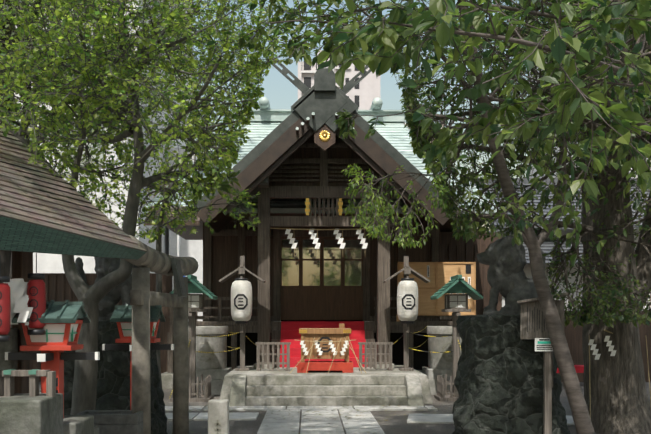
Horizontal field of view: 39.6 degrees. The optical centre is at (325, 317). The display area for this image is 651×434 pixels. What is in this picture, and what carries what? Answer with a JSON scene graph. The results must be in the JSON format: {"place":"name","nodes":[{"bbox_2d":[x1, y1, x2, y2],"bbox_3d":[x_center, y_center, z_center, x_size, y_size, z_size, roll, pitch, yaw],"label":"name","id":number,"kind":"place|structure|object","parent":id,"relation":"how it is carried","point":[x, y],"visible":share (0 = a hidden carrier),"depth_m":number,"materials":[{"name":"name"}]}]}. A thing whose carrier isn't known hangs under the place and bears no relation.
{"place":"outdoors","nodes":[
{"label":"outdoors","id":0,"kind":"place"},
{"bbox_2d":[8,320,94,417],"bbox_3d":[-2.205,0.773,7.303,0.720,1.512,0.600,0,0,-1],"label":"miniature shrine stand","id":1,"kind":"object","parent":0,"point":[56,364],"depth_m":7.23,"materials":[{"name":"wood"}]},
{"bbox_2d":[12,300,90,322],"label":"miniature shrine roof","id":2,"kind":"structure","parent":1,"relation":"on","point":[66,311],"depth_m":7.16,"materials":[{"name":"metal"}]},
{"bbox_2d":[5,324,99,361],"bbox_3d":[-2.204,0.195,7.232,0.744,0.292,0.482,0,0,-1],"label":"paper","id":3,"kind":"object","parent":1,"relation":"attached to","point":[55,328],"visible":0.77,"depth_m":7.16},
{"bbox_2d":[45,328,76,341],"bbox_3d":[-2.205,0.121,7.296,0.331,0.145,0.308,0,0,-1],"label":"green trim","id":4,"kind":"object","parent":1,"relation":"attached to","point":[71,333],"visible":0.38,"depth_m":7.14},
{"bbox_2d":[0,123,146,251],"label":"roof","id":5,"kind":"structure","parent":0,"point":[35,194],"depth_m":7.65,"materials":[{"name":"wood"}]},
{"bbox_2d":[0,216,145,259],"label":"roof band","id":6,"kind":"object","parent":5,"relation":"attached to","point":[16,235],"visible":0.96,"depth_m":6.99,"materials":[{"name":"metal"}]},
{"bbox_2d":[105,319,170,409],"bbox_3d":[-1.978,0.773,9.558,0.720,1.512,0.600,0,0,-1],"label":"miniature shrine stand","id":7,"kind":"object","parent":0,"point":[128,339],"depth_m":9.52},
{"bbox_2d":[110,304,164,321],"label":"miniature shrine roof","id":8,"kind":"structure","parent":7,"relation":"on","point":[122,313],"depth_m":9.42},
{"bbox_2d":[102,322,173,350],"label":"panels","id":9,"kind":"object","parent":7,"relation":"attached to","point":[126,326],"visible":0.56,"depth_m":9.41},
{"bbox_2d":[0,381,650,433],"bbox_3d":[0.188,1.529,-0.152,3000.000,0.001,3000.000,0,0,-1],"label":"ground","id":10,"kind":"structure","parent":0,"point":[399,424],"depth_m":13.20,"materials":[{"name":"stone paving"}]},
{"bbox_2d":[0,328,98,433],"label":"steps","id":11,"kind":"structure","parent":10,"relation":"on","point":[25,413],"depth_m":6.62,"materials":[{"name":"stone"}]},
{"bbox_2d":[2,370,55,396],"bbox_3d":[-2.212,0.585,6.748,0.369,0.389,0.110,0,0,-1],"label":"sub rail","id":12,"kind":"object","parent":11,"relation":"on","point":[49,375],"visible":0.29,"depth_m":6.70,"materials":[{"name":"stone"}]},
{"bbox_2d":[3,369,40,374],"bbox_3d":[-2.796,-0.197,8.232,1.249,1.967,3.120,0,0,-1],"label":"railing caps","id":13,"kind":"object","parent":12,"relation":"attached to","point":[8,372],"visible":0.31,"depth_m":6.68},
{"bbox_2d":[4,250,136,393],"bbox_3d":[-3.432,-0.219,6.869,3.638,3.496,4.108,0,0,-1],"label":"wooden fence","id":14,"kind":"object","parent":10,"relation":"on","point":[22,264],"visible":0.2,"depth_m":7.56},
{"bbox_2d":[3,279,32,324],"bbox_3d":[-2.401,-0.123,7.018,0.332,0.370,0.242,0,0,-1],"label":"paper streamer","id":15,"kind":"object","parent":14,"relation":"hanging from","point":[19,298],"visible":0.6,"depth_m":6.96,"materials":[{"name":"white paper"}]},
{"bbox_2d":[0,253,44,341],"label":"red lantern","id":16,"kind":"object","parent":14,"relation":"attached to","point":[36,275],"visible":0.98,"depth_m":7.03,"materials":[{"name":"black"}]},
{"bbox_2d":[0,280,45,334],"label":"red lanterns","id":17,"kind":"object","parent":16,"relation":"attached to","point":[5,304],"visible":0.92,"depth_m":7.03,"materials":[{"name":"red"}]},
{"bbox_2d":[0,0,190,282],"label":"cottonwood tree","id":18,"kind":"object","parent":10,"relation":"on","point":[5,262],"visible":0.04,"depth_m":19.46,"materials":[{"name":"green plant"}]},
{"bbox_2d":[0,2,91,94],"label":"leaves","id":19,"kind":"object","parent":18,"relation":"attached to","point":[37,44],"depth_m":18.04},
{"bbox_2d":[1,0,157,53],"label":"leaves","id":20,"kind":"object","parent":18,"relation":"attached to","point":[11,27],"depth_m":13.37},
{"bbox_2d":[0,1,189,209],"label":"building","id":21,"kind":"structure","parent":18,"relation":"attached to","point":[94,103],"depth_m":18.56,"materials":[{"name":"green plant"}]},
{"bbox_2d":[33,273,171,381],"bbox_3d":[-6.468,0.229,21.759,5.530,2.600,0.130,0,0,-1],"label":"fence","id":22,"kind":"object","parent":10,"relation":"on","point":[58,288],"visible":0.1,"depth_m":21.73,"materials":[{"name":"brown wood"}]},
{"bbox_2d":[75,410,142,433],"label":"trough","id":23,"kind":"object","parent":10,"relation":"on","point":[117,422],"visible":0.6,"depth_m":8.71,"materials":[{"name":"stone"}]},
{"bbox_2d":[64,321,167,433],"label":"rock","id":24,"kind":"object","parent":10,"relation":"on","point":[113,383],"visible":0.4,"depth_m":10.78,"materials":[{"name":"stone"}]},
{"bbox_2d":[75,257,139,320],"bbox_3d":[-2.671,-0.422,11.191,0.840,1.018,0.577,0,0,-11],"label":"komainu","id":25,"kind":"object","parent":24,"relation":"on","point":[110,300],"visible":0.29,"depth_m":11.03,"materials":[{"name":"stone"}]},
{"bbox_2d":[124,235,197,433],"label":"torii","id":26,"kind":"object","parent":10,"relation":"on","point":[143,298],"visible":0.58,"depth_m":9.24,"materials":[{"name":"stone"}]},
{"bbox_2d":[170,257,186,296],"bbox_3d":[-1.650,-0.451,10.164,0.155,0.439,0.307,0,0,-1],"label":"brace","id":27,"kind":"object","parent":26,"relation":"attached to","point":[178,277],"visible":1,"depth_m":10.03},
{"bbox_2d":[177,235,179,256],"bbox_3d":[-4.842,-0.771,29.756,0.074,4.600,0.074,0,0,-24],"label":"street pole","id":28,"kind":"object","parent":10,"relation":"on","point":[178,245],"depth_m":29.73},
{"bbox_2d":[0,0,361,414],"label":"tree","id":29,"kind":"object","parent":10,"relation":"on","point":[63,108],"depth_m":9.51,"materials":[{"name":"plant"}]},
{"bbox_2d":[0,0,318,395],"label":"leaves","id":30,"kind":"object","parent":29,"relation":"attached to","point":[108,153],"depth_m":18.60,"materials":[{"name":"plant"}]},
{"bbox_2d":[160,187,260,234],"bbox_3d":[-1.516,-1.395,11.620,1.416,0.735,1.219,0,0,-1],"label":"leafy branch","id":31,"kind":"object","parent":29,"relation":"attached to","point":[193,231],"depth_m":11.66,"materials":[{"name":"plant"}]},
{"bbox_2d":[170,374,213,401],"bbox_3d":[-2.477,1.299,16.799,0.720,0.460,0.720,0,0,-1],"label":"small fence","id":32,"kind":"object","parent":10,"relation":"on","point":[205,396],"visible":0.52,"depth_m":16.49,"materials":[{"name":"stone"}]},
{"bbox_2d":[156,150,232,387],"bbox_3d":[-1.769,-0.710,12.136,1.096,3.602,0.583,0,0,43],"label":"tree","id":33,"kind":"object","parent":10,"relation":"on","point":[159,276],"visible":0.21,"depth_m":12.27,"materials":[{"name":"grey plant"}]},
{"bbox_2d":[180,125,241,199],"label":"tree leaves","id":34,"kind":"object","parent":33,"relation":"attached to","point":[224,186],"visible":0.27,"depth_m":11.79,"materials":[{"name":"green plant"}]},
{"bbox_2d":[188,280,208,396],"bbox_3d":[-2.477,0.419,16.799,0.600,2.220,0.720,0,0,-1],"label":"wooden toro","id":35,"kind":"object","parent":10,"relation":"on","point":[192,316],"visible":0.62,"depth_m":16.74,"materials":[{"name":"wood"}]},
{"bbox_2d":[169,275,217,299],"bbox_3d":[-2.477,-0.564,16.799,0.869,0.445,0.880,0,0,-1],"label":"lantern roof","id":36,"kind":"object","parent":35,"relation":"on","point":[195,286],"visible":0.62,"depth_m":16.50,"materials":[{"name":"green metal"}]},
{"bbox_2d":[188,295,198,306],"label":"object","id":37,"kind":"object","parent":35,"relation":"on","point":[193,298],"visible":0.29,"depth_m":16.64,"materials":[{"name":"white"}]},
{"bbox_2d":[188,326,231,394],"bbox_3d":[-2.418,0.849,18.401,1.100,1.360,1.100,0,0,-1],"label":"basin","id":38,"kind":"object","parent":10,"relation":"on","point":[216,368],"visible":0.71,"depth_m":18.00,"materials":[{"name":"stone"}]},
{"bbox_2d":[196,342,213,361],"bbox_3d":[-2.410,0.679,18.009,0.374,0.407,0.045,0,0,-1],"label":"crest emblem","id":39,"kind":"object","parent":38,"relation":"attached to","point":[210,357],"visible":0.88,"depth_m":18.00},
{"bbox_2d":[208,399,228,433],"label":"stone posts","id":40,"kind":"object","parent":10,"relation":"on","point":[218,409],"visible":1,"depth_m":8.24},
{"bbox_2d":[214,420,220,433],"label":"engraved lettering","id":41,"kind":"object","parent":40,"relation":"attached to","point":[217,424],"visible":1,"depth_m":8.23,"materials":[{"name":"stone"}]},
{"bbox_2d":[161,363,432,406],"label":"platform","id":42,"kind":"structure","parent":10,"relation":"on","point":[372,386],"depth_m":15.77,"materials":[{"name":"stone"}]},
{"bbox_2d":[219,256,265,370],"bbox_3d":[-1.599,-0.086,17.401,0.873,2.210,0.530,0,0,-1],"label":"lantern stand","id":43,"kind":"object","parent":42,"relation":"on","point":[241,269],"visible":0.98,"depth_m":17.39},
{"bbox_2d":[231,278,251,326],"bbox_3d":[-1.594,-0.291,17.165,0.410,0.920,0.413,0,0,-1],"label":"paper lantern","id":44,"kind":"object","parent":43,"relation":"hanging from","point":[244,287],"depth_m":17.01,"materials":[{"name":"paper"}]},
{"bbox_2d":[167,297,451,372],"bbox_3d":[-0.076,0.374,20.391,6.820,1.670,0.990,0,0,-1],"label":"veranda","id":45,"kind":"object","parent":42,"relation":"on","point":[395,327],"visible":0.33,"depth_m":19.89,"materials":[{"name":"brown wood"}]},
{"bbox_2d":[200,219,438,320],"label":"wall posts","id":46,"kind":"object","parent":45,"relation":"on","point":[241,233],"depth_m":20.80,"materials":[{"name":"brown wood"}]},
{"bbox_2d":[203,221,439,320],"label":"walls","id":47,"kind":"structure","parent":45,"relation":"on","point":[224,256],"depth_m":20.86,"materials":[{"name":"brown wood"}]},
{"bbox_2d":[142,109,499,213],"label":"roof","id":48,"kind":"structure","parent":47,"relation":"on","point":[393,132],"depth_m":21.97,"materials":[{"name":"green metal"}]},
{"bbox_2d":[144,182,199,225],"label":"side roof","id":49,"kind":"structure","parent":48,"relation":"attached to","point":[190,223],"depth_m":19.05,"materials":[{"name":"grey metal"}]},
{"bbox_2d":[146,213,493,239],"bbox_3d":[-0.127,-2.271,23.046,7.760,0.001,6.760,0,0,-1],"label":"beam","id":50,"kind":"structure","parent":48,"relation":"attached to","point":[447,226],"depth_m":22.48,"materials":[{"name":"brown wood"}]},
{"bbox_2d":[259,97,382,109],"bbox_3d":[-0.127,-5.389,23.046,3.110,0.275,1.000,0,0,-1],"label":"katsuogi","id":51,"kind":"object","parent":48,"relation":"on","point":[376,104],"visible":0.52,"depth_m":22.57,"materials":[{"name":"green metal"}]},
{"bbox_2d":[281,237,362,319],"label":"doors","id":52,"kind":"structure","parent":47,"relation":"attached to","point":[321,302],"depth_m":20.86,"materials":[{"name":"brown wood"}]},
{"bbox_2d":[282,240,361,285],"bbox_3d":[-0.085,-1.271,20.879,1.850,1.060,0.041,0,0,-1],"label":"door glass","id":53,"kind":"object","parent":52,"relation":"attached to","point":[332,271],"visible":0.96,"depth_m":20.88,"materials":[{"name":"grey"}]},
{"bbox_2d":[396,262,475,320],"bbox_3d":[2.444,-0.576,19.904,1.760,1.310,0.080,0,0,-1],"label":"board frame","id":54,"kind":"object","parent":45,"relation":"attached to","point":[436,288],"visible":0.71,"depth_m":19.88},
{"bbox_2d":[397,263,473,313],"bbox_3d":[2.444,-0.641,19.909,1.720,1.140,0.030,0,0,-1],"label":"donor board","id":55,"kind":"object","parent":54,"relation":"in","point":[426,303],"visible":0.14,"depth_m":19.89,"materials":[{"name":"wood"}]},
{"bbox_2d":[427,265,470,298],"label":"notices","id":56,"kind":"object","parent":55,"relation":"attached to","point":[468,269],"visible":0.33,"depth_m":19.90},
{"bbox_2d":[169,325,460,398],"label":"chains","id":57,"kind":"object","parent":42,"relation":"on","point":[256,345],"visible":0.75,"depth_m":17.20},
{"bbox_2d":[270,321,374,366],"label":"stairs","id":58,"kind":"structure","parent":42,"relation":"on","point":[368,329],"depth_m":19.36,"materials":[{"name":"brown wood"}]},
{"bbox_2d":[246,136,399,361],"bbox_3d":[-0.056,-1.615,19.371,3.277,5.067,3.950,0,0,-1],"label":"porch frame","id":59,"kind":"object","parent":42,"relation":"on","point":[323,190],"visible":0.62,"depth_m":18.06,"materials":[{"name":"wood"}]},
{"bbox_2d":[270,227,372,256],"bbox_3d":[-0.033,-1.517,18.147,2.161,0.592,0.021,0,0,-1],"label":"shimenawa rope","id":60,"kind":"object","parent":59,"relation":"attached to","point":[317,231],"visible":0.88,"depth_m":18.14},
{"bbox_2d":[285,229,367,248],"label":"paper streamers","id":61,"kind":"object","parent":60,"relation":"hanging from","point":[315,241],"visible":1,"depth_m":18.14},
{"bbox_2d":[197,117,448,232],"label":"barge boards","id":62,"kind":"object","parent":59,"relation":"on","point":[371,153],"visible":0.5,"depth_m":17.16,"materials":[{"name":"brown wood"}]},
{"bbox_2d":[195,68,454,232],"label":"roof","id":63,"kind":"structure","parent":62,"relation":"on","point":[324,98],"depth_m":17.10,"materials":[{"name":"grey metal"}]},
{"bbox_2d":[270,54,370,93],"bbox_3d":[-0.020,-4.425,17.507,2.229,1.308,0.140,0,0,-1],"label":"roof finial","id":64,"kind":"object","parent":63,"relation":"on","point":[301,86],"visible":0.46,"depth_m":17.43,"materials":[{"name":"grey metal"}]},
{"bbox_2d":[314,124,334,150],"bbox_3d":[-0.013,-3.446,17.142,0.400,0.550,0.050,0,0,-1],"label":"gable pendant","id":65,"kind":"object","parent":63,"relation":"attached to","point":[326,145],"visible":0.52,"depth_m":17.12,"materials":[{"name":"brown wood"}]},
{"bbox_2d":[319,130,330,141],"bbox_3d":[-0.013,-3.441,17.109,0.229,0.229,0.015,0,0,-1],"label":"gold crest","id":66,"kind":"object","parent":65,"relation":"attached to","point":[324,135],"visible":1,"depth_m":17.10,"materials":[{"name":"gold metal"}]},
{"bbox_2d":[296,112,353,133],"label":"roof pegs","id":67,"kind":"object","parent":63,"relation":"attached to","point":[307,121],"visible":0.46,"depth_m":16.95,"materials":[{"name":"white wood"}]},
{"bbox_2d":[245,134,408,194],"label":"gable wall","id":68,"kind":"structure","parent":63,"relation":"attached to","point":[348,152],"depth_m":18.19,"materials":[{"name":"brown wood"}]},
{"bbox_2d":[305,198,342,215],"bbox_3d":[-0.032,-2.222,18.107,0.760,0.342,0.020,0,0,-1],"label":"gold ornament","id":69,"kind":"object","parent":59,"relation":"attached to","point":[340,209],"visible":1,"depth_m":18.10,"materials":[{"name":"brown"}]},
{"bbox_2d":[258,175,392,185],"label":"roof beam ends","id":70,"kind":"object","parent":59,"relation":"attached to","point":[265,181],"visible":0.12,"depth_m":17.34,"materials":[{"name":"wood"}]},
{"bbox_2d":[280,321,365,366],"bbox_3d":[-0.062,0.548,19.693,1.800,0.946,2.206,0,0,-1],"label":"curtain","id":71,"kind":"object","parent":42,"relation":"on","point":[290,332],"visible":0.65,"depth_m":19.36,"materials":[{"name":"fabric"}]},
{"bbox_2d":[255,342,392,370],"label":"fences","id":72,"kind":"object","parent":42,"relation":"on","point":[288,344],"visible":1,"depth_m":17.43,"materials":[{"name":"grey wood"}]},
{"bbox_2d":[297,361,352,372],"bbox_3d":[-0.012,0.924,17.072,1.040,0.190,0.650,0,0,-1],"label":"red stand","id":73,"kind":"object","parent":42,"relation":"on","point":[344,367],"visible":1,"depth_m":16.75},
{"bbox_2d":[299,324,350,361],"bbox_3d":[-0.012,0.469,17.087,0.960,0.720,0.580,0,0,-1],"label":"offering box","id":74,"kind":"object","parent":73,"relation":"on","point":[334,334],"visible":0.81,"depth_m":16.84,"materials":[{"name":"brown wood"}]},
{"bbox_2d":[299,330,350,332],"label":"metal fittings","id":75,"kind":"object","parent":74,"relation":"attached to","point":[305,331],"visible":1,"depth_m":16.79,"materials":[{"name":"brown"}]},
{"bbox_2d":[318,337,332,351],"bbox_3d":[-0.007,0.499,16.838,0.277,0.291,0.001,0,0,-1],"label":"crest emblem","id":76,"kind":"object","parent":74,"relation":"attached to","point":[329,339],"visible":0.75,"depth_m":16.84,"materials":[{"name":"black"}]},
{"bbox_2d":[290,337,365,372],"bbox_3d":[0.046,0.688,16.653,1.409,0.667,0.162,0,0,-1],"label":"rope","id":77,"kind":"object","parent":74,"relation":"attached to","point":[313,341],"visible":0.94,"depth_m":16.68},
{"bbox_2d":[300,341,348,354],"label":"paper streamers","id":78,"kind":"object","parent":77,"relation":"attached to","point":[331,346],"visible":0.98,"depth_m":16.70,"materials":[{"name":"white paper"}]},
{"bbox_2d":[227,333,427,369],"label":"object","id":79,"kind":"structure","parent":42,"relation":"on","point":[420,359],"depth_m":20.88,"materials":[{"name":"black"}]},
{"bbox_2d":[383,256,429,370],"bbox_3d":[1.561,-0.086,17.462,0.873,2.210,0.530,0,0,-1],"label":"lantern stand","id":80,"kind":"object","parent":42,"relation":"on","point":[407,269],"visible":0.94,"depth_m":17.45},
{"bbox_2d":[397,278,417,326],"bbox_3d":[1.565,-0.291,17.226,0.410,0.920,0.413,0,0,-1],"label":"paper lantern","id":81,"kind":"object","parent":80,"relation":"hanging from","point":[403,289],"depth_m":17.07,"materials":[{"name":"paper"}]},
{"bbox_2d":[440,232,501,320],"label":"wall","id":82,"kind":"structure","parent":42,"relation":"on","point":[452,249],"depth_m":22.91,"materials":[{"name":"brown wood"}]},
{"bbox_2d":[298,50,379,109],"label":"building","id":83,"kind":"structure","parent":10,"relation":"on","point":[367,92],"depth_m":149.99,"materials":[{"name":"white"}]},
{"bbox_2d":[301,54,350,86],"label":"apartment trim","id":84,"kind":"structure","parent":83,"relation":"attached to","point":[308,72],"depth_m":149.23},
{"bbox_2d":[304,61,358,106],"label":"building windows","id":85,"kind":"structure","parent":83,"relation":"in","point":[307,81],"depth_m":149.79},
{"bbox_2d":[195,0,650,433],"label":"tree leaves","id":86,"kind":"object","parent":10,"relation":"on","point":[588,317],"visible":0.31,"depth_m":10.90,"materials":[{"name":"green plant"}]},
{"bbox_2d":[341,163,449,248],"bbox_3d":[0.759,-1.129,9.133,1.218,0.973,2.064,0,0,-1],"label":"cluster","id":87,"kind":"object","parent":86,"relation":"attached to","point":[408,242],"depth_m":9.18,"materials":[{"name":"plant"}]},
{"bbox_2d":[210,0,650,433],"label":"tree","id":88,"kind":"object","parent":10,"relation":"on","point":[532,241],"visible":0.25,"depth_m":10.31,"materials":[{"name":"plant"}]},
{"bbox_2d":[206,0,650,254],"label":"tree leaves","id":89,"kind":"object","parent":88,"relation":"attached to","point":[329,48],"visible":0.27,"depth_m":9.67,"materials":[{"name":"green plant"}]},
{"bbox_2d":[422,326,461,394],"bbox_3d":[2.511,0.849,18.495,1.100,1.360,1.100,0,0,-1],"label":"basin","id":90,"kind":"object","parent":10,"relation":"on","point":[438,364],"visible":0.44,"depth_m":18.11,"materials":[{"name":"stone"}]},
{"bbox_2d":[442,342,451,361],"bbox_3d":[2.519,0.679,18.104,0.374,0.407,0.045,0,0,-1],"label":"basin crest","id":91,"kind":"object","parent":90,"relation":"attached to","point":[444,356],"visible":0.54,"depth_m":18.09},
{"bbox_2d":[434,374,458,400],"bbox_3d":[2.442,1.299,16.894,0.720,0.460,0.720,0,0,-1],"label":"fence","id":92,"kind":"object","parent":10,"relation":"on","point":[442,391],"visible":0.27,"depth_m":16.59,"materials":[{"name":"stone"}]},
{"bbox_2d":[440,281,470,396],"bbox_3d":[2.442,0.419,16.894,0.600,2.220,0.720,0,0,-1],"label":"lantern post","id":93,"kind":"object","parent":10,"relation":"on","point":[456,311],"visible":0.83,"depth_m":16.83,"materials":[{"name":"grey wood"},{"name":"green copper roof"}]},
{"bbox_2d":[446,296,465,307],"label":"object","id":94,"kind":"object","parent":93,"relation":"on","point":[460,298],"visible":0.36,"depth_m":16.73,"materials":[{"name":"white"}]},
{"bbox_2d":[430,275,482,299],"bbox_3d":[2.442,-0.564,16.894,0.869,0.445,0.880,0,0,-1],"label":"lantern roof","id":95,"kind":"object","parent":93,"relation":"on","point":[452,286],"visible":1,"depth_m":16.59,"materials":[{"name":"green metal"}]},
{"bbox_2d":[452,314,569,433],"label":"rock","id":96,"kind":"object","parent":10,"relation":"on","point":[498,382],"visible":0.73,"depth_m":10.77,"materials":[{"name":"stone"}]},
{"bbox_2d":[476,235,545,314],"bbox_3d":[2.293,-0.502,11.186,0.840,1.018,0.577,0,0,9],"label":"guardian lion statue","id":97,"kind":"object","parent":96,"relation":"on","point":[503,258],"visible":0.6,"depth_m":11.02,"materials":[{"name":"stone"}]},
{"bbox_2d":[517,292,567,387],"bbox_3d":[2.541,0.263,10.575,0.585,1.120,0.282,0,0,-1],"label":"info board","id":98,"kind":"object","parent":96,"relation":"on","point":[531,303],"visible":0.5,"depth_m":10.60,"materials":[{"name":"wood"}]},
{"bbox_2d":[527,307,544,331],"bbox_3d":[2.520,0.021,10.585,0.310,0.299,0.125,0,0,-1],"label":"sign lettering","id":99,"kind":"object","parent":98,"relation":"attached to","point":[534,320],"visible":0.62,"depth_m":10.61},
{"bbox_2d":[535,338,552,350],"bbox_3d":[2.534,0.312,10.473,0.221,0.152,0.018,0,0,-1],"label":"white sign","id":100,"kind":"object","parent":98,"relation":"attached to","point":[536,342],"visible":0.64,"depth_m":10.46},
{"bbox_2d":[537,339,551,349],"bbox_3d":[2.534,0.307,10.462,0.181,0.122,0.004,0,0,-1],"label":"sign text","id":101,"kind":"object","parent":100,"relation":"attached to","point":[544,345],"visible":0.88,"depth_m":10.46},
{"bbox_2d":[538,341,550,343],"bbox_3d":[2.534,0.286,10.462,0.161,0.030,0.004,0,0,-1],"label":"green sign","id":102,"kind":"object","parent":100,"relation":"attached to","point":[544,342],"visible":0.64,"depth_m":10.46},
{"bbox_2d":[543,351,551,433],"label":"sign post","id":103,"kind":"object","parent":10,"relation":"on","point":[547,392],"visible":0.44,"depth_m":10.49,"materials":[{"name":"wood"}]},
{"bbox_2d":[561,311,650,381],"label":"fence","id":104,"kind":"object","parent":10,"relation":"on","point":[573,336],"depth_m":21.46,"materials":[{"name":"brown wood"}]},
{"bbox_2d":[589,330,650,418],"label":"wall","id":105,"kind":"structure","parent":10,"relation":"on","point":[589,370],"depth_m":11.95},
{"bbox_2d":[588,336,616,359],"bbox_3d":[3.648,0.395,11.915,0.377,0.314,0.002,0,0,-1],"label":"paper streamer","id":106,"kind":"object","parent":105,"relation":"attached to","point":[595,351],"visible":1,"depth_m":11.91,"materials":[{"name":"white paper"}]},
{"bbox_2d":[14,0,647,320],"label":"pale buildings","id":107,"kind":"structure","parent":0,"point":[49,263],"depth_m":35.32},
{"bbox_2d":[19,1,103,213],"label":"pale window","id":108,"kind":"structure","parent":107,"relation":"attached to","point":[81,164],"depth_m":33.63,"materials":[{"name":"grey glass"}]},
{"bbox_2d":[165,406,574,433],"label":"paving","id":109,"kind":"structure","parent":0,"point":[273,422],"depth_m":13.59,"materials":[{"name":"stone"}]},
{"bbox_2d":[193,0,548,230],"label":"sky","id":110,"kind":"structure","parent":0,"point":[280,92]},
{"bbox_2d":[333,105,423,140],"bbox_3d":[0.580,-2.023,9.248,1.025,0.464,0.432,0,0,-1],"label":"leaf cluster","id":111,"kind":"object","parent":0,"point":[341,121],"depth_m":9.14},
{"bbox_2d":[304,0,650,266],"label":"leaves","id":112,"kind":"object","parent":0,"point":[392,43],"depth_m":5.11,"materials":[{"name":"plant"}]},
{"bbox_2d":[355,0,636,178],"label":"leaves","id":113,"kind":"object","parent":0,"point":[504,85],"depth_m":18.70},
{"bbox_2d":[477,0,649,195],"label":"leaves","id":114,"kind":"object","parent":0,"point":[519,19],"depth_m":16.61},
{"bbox_2d":[489,229,650,310],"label":"wall","id":115,"kind":"structure","parent":0,"point":[527,270],"depth_m":25.18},
{"bbox_2d":[474,178,649,263],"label":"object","id":116,"kind":"object","parent":115,"relation":"on","point":[546,246],"visible":0.04,"depth_m":27.32,"materials":[{"name":"tile"}]},
{"bbox_2d":[556,365,583,372],"bbox_3d":[5.644,1.156,20.453,1.040,0.145,0.545,0,0,-1],"label":"red bench","id":117,"kind":"object","parent":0,"point":[579,368],"visible":0.25,"depth_m":20.18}
]}

